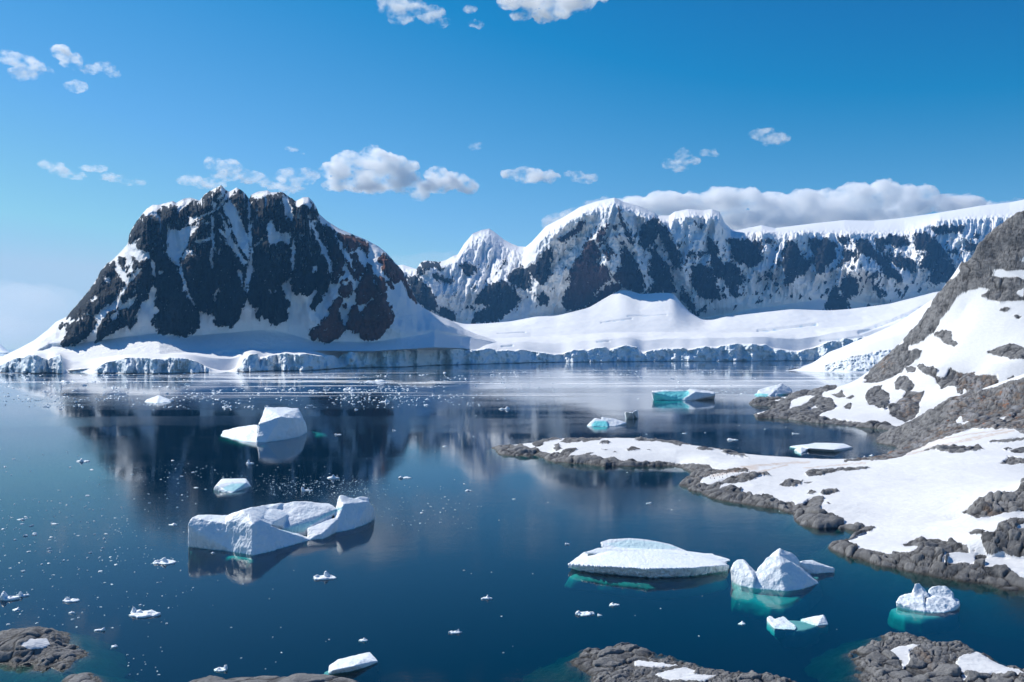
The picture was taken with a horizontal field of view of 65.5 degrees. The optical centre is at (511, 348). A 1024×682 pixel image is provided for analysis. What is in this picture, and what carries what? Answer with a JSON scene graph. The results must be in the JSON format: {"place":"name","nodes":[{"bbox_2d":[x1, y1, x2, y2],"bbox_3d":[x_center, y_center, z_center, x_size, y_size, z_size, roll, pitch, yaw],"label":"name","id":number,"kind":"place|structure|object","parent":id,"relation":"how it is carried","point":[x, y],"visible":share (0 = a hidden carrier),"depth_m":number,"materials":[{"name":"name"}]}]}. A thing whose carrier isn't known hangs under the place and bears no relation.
{"place":"outdoors","nodes":[
{"label":"outdoors","id":0,"kind":"place"},
{"bbox_2d":[0,344,9,352],"bbox_3d":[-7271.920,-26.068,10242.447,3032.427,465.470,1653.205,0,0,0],"label":"distant mountain","id":1,"kind":"structure","parent":0,"point":[3,349],"depth_m":9771.69,"materials":[{"name":"white snow"}]},
{"bbox_2d":[0,185,495,370],"bbox_3d":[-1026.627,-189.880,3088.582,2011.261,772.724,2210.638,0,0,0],"label":"mountain","id":2,"kind":"structure","parent":0,"point":[219,267],"depth_m":2464.09,"materials":[{"name":"black stone"}]},
{"bbox_2d":[0,349,896,465],"bbox_3d":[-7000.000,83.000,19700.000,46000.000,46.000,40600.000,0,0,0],"label":"water","id":3,"kind":"structure","parent":0,"point":[584,398],"depth_m":849.60,"materials":[{"name":"blue liquid"}]},
{"bbox_2d":[0,591,19,601],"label":"ice floe","id":4,"kind":"object","parent":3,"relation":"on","point":[4,597],"visible":1,"depth_m":189.91,"materials":[{"name":"white ice"}]},
{"bbox_2d":[18,592,29,597],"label":"ice floe","id":5,"kind":"object","parent":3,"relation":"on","point":[21,594],"visible":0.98,"depth_m":192.67,"materials":[{"name":"white ice"}]},
{"bbox_2d":[63,597,79,603],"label":"ice floe","id":6,"kind":"object","parent":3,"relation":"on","point":[67,600],"visible":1,"depth_m":188.54,"materials":[{"name":"white ice"}]},
{"bbox_2d":[76,459,89,462],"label":"ice floe","id":7,"kind":"object","parent":3,"relation":"on","point":[81,460],"visible":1,"depth_m":420.82,"materials":[{"name":"white ice"}]},
{"bbox_2d":[60,672,137,681],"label":"rock islet","id":8,"kind":"object","parent":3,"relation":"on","point":[87,677],"visible":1,"depth_m":144.10,"materials":[{"name":"grey stone"}]},
{"bbox_2d":[94,627,104,632],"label":"ice floe","id":9,"kind":"object","parent":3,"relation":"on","point":[102,630],"visible":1,"depth_m":168.96,"materials":[{"name":"white ice"}]},
{"bbox_2d":[128,607,160,619],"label":"ice floe","id":10,"kind":"object","parent":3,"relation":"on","point":[140,614],"visible":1,"depth_m":178.53,"materials":[{"name":"white ice"}]},
{"bbox_2d":[145,395,173,402],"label":"iceberg","id":11,"kind":"object","parent":3,"relation":"on","point":[158,399],"visible":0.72,"depth_m":890.31,"materials":[{"name":"white ice"}]},
{"bbox_2d":[152,557,175,565],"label":"ice floe","id":12,"kind":"object","parent":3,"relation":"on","point":[164,561],"visible":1,"depth_m":222.15,"materials":[{"name":"white ice"}]},
{"bbox_2d":[213,478,250,496],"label":"ice floe","id":13,"kind":"object","parent":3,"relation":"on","point":[228,487],"visible":1,"depth_m":337.18,"materials":[{"name":"white ice"}]},
{"bbox_2d":[220,407,330,451],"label":"iceberg","id":14,"kind":"object","parent":3,"relation":"on","point":[276,424],"visible":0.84,"depth_m":527.26,"materials":[{"name":"white ice"}]},
{"bbox_2d":[301,487,312,491],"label":"ice floe","id":15,"kind":"object","parent":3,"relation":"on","point":[304,490],"visible":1,"depth_m":335.18,"materials":[{"name":"white ice"}]},
{"bbox_2d":[313,571,335,581],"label":"ice floe","id":16,"kind":"object","parent":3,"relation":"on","point":[326,576],"visible":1,"depth_m":207.15,"materials":[{"name":"white ice"}]},
{"bbox_2d":[327,474,339,479],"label":"ice floe","id":17,"kind":"object","parent":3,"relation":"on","point":[333,477],"visible":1,"depth_m":366.26,"materials":[{"name":"white ice"}]},
{"bbox_2d":[358,638,367,642],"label":"ice floe","id":18,"kind":"object","parent":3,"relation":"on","point":[363,640],"visible":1,"depth_m":163.10,"materials":[{"name":"white ice"}]},
{"bbox_2d":[359,380,388,381],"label":"ice floe","id":19,"kind":"object","parent":3,"relation":"on","point":[374,381],"visible":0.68,"depth_m":1404.52,"materials":[{"name":"white ice"}]},
{"bbox_2d":[0,369,836,674],"bbox_3d":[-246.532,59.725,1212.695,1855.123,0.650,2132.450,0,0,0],"label":"brash ice","id":20,"kind":"structure","parent":3,"relation":"on","point":[270,475],"depth_m":890.16,"materials":[{"name":"white ice"}]},
{"bbox_2d":[448,629,461,635],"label":"ice floe","id":21,"kind":"object","parent":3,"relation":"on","point":[455,633],"visible":1,"depth_m":167.64,"materials":[{"name":"white ice"}]},
{"bbox_2d":[481,595,491,600],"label":"ice floe","id":22,"kind":"object","parent":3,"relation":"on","point":[487,598],"visible":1,"depth_m":190.37,"materials":[{"name":"white ice"}]},
{"bbox_2d":[587,417,626,433],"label":"iceberg","id":23,"kind":"object","parent":3,"relation":"on","point":[604,422],"visible":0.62,"depth_m":617.48,"materials":[{"name":"white ice"}]},
{"bbox_2d":[625,410,638,418],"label":"iceberg","id":24,"kind":"object","parent":3,"relation":"on","point":[631,415],"visible":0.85,"depth_m":673.47,"materials":[{"name":"ice"}]},
{"bbox_2d":[652,389,714,400],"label":"iceberg","id":25,"kind":"object","parent":3,"relation":"on","point":[689,394],"visible":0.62,"depth_m":920.76,"materials":[{"name":"teal ice"}]},
{"bbox_2d":[755,383,791,395],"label":"iceberg","id":26,"kind":"object","parent":3,"relation":"on","point":[780,389],"visible":0.77,"depth_m":1022.16,"materials":[{"name":"white ice"}]},
{"bbox_2d":[794,447,807,456],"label":"ice floe","id":27,"kind":"object","parent":3,"relation":"on","point":[801,451],"visible":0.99,"depth_m":461.13,"materials":[{"name":"white ice"}]},
{"bbox_2d":[789,443,852,458],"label":"ice floe","id":28,"kind":"object","parent":3,"relation":"on","point":[820,450],"visible":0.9,"depth_m":466.60,"materials":[{"name":"white ice"}]},
{"bbox_2d":[0,290,937,373],"bbox_3d":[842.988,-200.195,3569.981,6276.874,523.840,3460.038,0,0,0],"label":"glacier","id":29,"kind":"object","parent":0,"point":[625,326],"visible":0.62,"depth_m":3770.32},
{"bbox_2d":[0,421,1023,681],"bbox_3d":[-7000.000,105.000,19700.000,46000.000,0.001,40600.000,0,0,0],"label":"water","id":30,"kind":"structure","parent":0,"point":[402,595],"depth_m":371.32,"materials":[{"name":"blue water"}]},
{"bbox_2d":[0,626,130,681],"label":"rock islet","id":31,"kind":"object","parent":30,"relation":"in","point":[29,654],"visible":0.98,"depth_m":154.23,"materials":[{"name":"rock"},{"name":"snow"}]},
{"bbox_2d":[214,665,227,673],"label":"ice floe","id":32,"kind":"object","parent":30,"relation":"on","point":[221,670],"visible":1,"depth_m":148.22,"materials":[{"name":"white ice"}]},
{"bbox_2d":[189,673,358,681],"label":"rock islet","id":33,"kind":"object","parent":30,"relation":"in","point":[301,677],"visible":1,"depth_m":141.69,"materials":[{"name":"grey stone"}]},
{"bbox_2d":[188,495,374,586],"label":"iceberg","id":34,"kind":"object","parent":30,"relation":"on","point":[247,546],"visible":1,"depth_m":238.91,"materials":[{"name":"white ice"}]},
{"bbox_2d":[324,652,379,681],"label":"ice floe","id":35,"kind":"object","parent":30,"relation":"on","point":[363,667],"visible":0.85,"depth_m":149.60,"materials":[{"name":"white ice"}]},
{"bbox_2d":[575,611,594,617],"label":"ice floe","id":36,"kind":"object","parent":30,"relation":"on","point":[586,614],"visible":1,"depth_m":179.33,"materials":[{"name":"white ice"}]},
{"bbox_2d":[609,602,619,606],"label":"ice floe","id":37,"kind":"object","parent":30,"relation":"on","point":[614,605],"visible":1,"depth_m":185.75,"materials":[{"name":"white ice"}]},
{"bbox_2d":[564,538,729,599],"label":"iceberg","id":38,"kind":"object","parent":30,"relation":"on","point":[640,568],"visible":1,"depth_m":210.91,"materials":[{"name":"white ice"}]},
{"bbox_2d":[522,642,795,681],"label":"rock islet","id":39,"kind":"object","parent":30,"relation":"in","point":[624,662],"visible":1,"depth_m":148.28,"materials":[{"name":"rock"},{"name":"snow"}]},
{"bbox_2d":[731,548,834,622],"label":"iceberg","id":40,"kind":"object","parent":30,"relation":"on","point":[786,583],"visible":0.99,"depth_m":199.58,"materials":[{"name":"white ice"}]},
{"bbox_2d":[767,615,827,648],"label":"iceberg","id":41,"kind":"object","parent":30,"relation":"on","point":[792,634],"visible":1,"depth_m":171.42,"materials":[{"name":"blue ice"}]},
{"bbox_2d":[804,632,1023,681],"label":"rock islet","id":42,"kind":"object","parent":30,"relation":"in","point":[897,657],"visible":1,"depth_m":151.47,"materials":[{"name":"rock"},{"name":"snow"}]},
{"bbox_2d":[887,583,959,635],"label":"iceberg","id":43,"kind":"object","parent":30,"relation":"on","point":[919,610],"visible":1,"depth_m":181.99,"materials":[{"name":"white ice"}]},
{"bbox_2d":[0,0,1023,348],"label":"sky","id":44,"kind":"structure","parent":0,"point":[414,129],"materials":[{"name":"blue"}]},
{"bbox_2d":[398,198,1023,323],"bbox_3d":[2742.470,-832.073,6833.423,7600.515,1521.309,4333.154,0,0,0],"label":"mountain range","id":45,"kind":"structure","parent":0,"point":[709,264],"depth_m":5219.57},
{"bbox_2d":[485,374,1023,641],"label":"snow point","id":46,"kind":"structure","parent":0,"point":[935,497],"depth_m":307.67,"materials":[{"name":"snow"},{"name":"rock"}]},
{"bbox_2d":[786,299,932,372],"bbox_3d":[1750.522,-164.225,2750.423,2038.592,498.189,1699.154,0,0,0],"label":"snow slope","id":47,"kind":"structure","parent":0,"point":[866,354],"depth_m":2186.76,"materials":[{"name":"white snow"}]},
{"bbox_2d":[749,211,1023,429],"bbox_3d":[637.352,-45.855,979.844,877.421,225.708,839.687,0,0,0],"label":"headland","id":48,"kind":"structure","parent":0,"point":[965,334],"depth_m":734.68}
]}

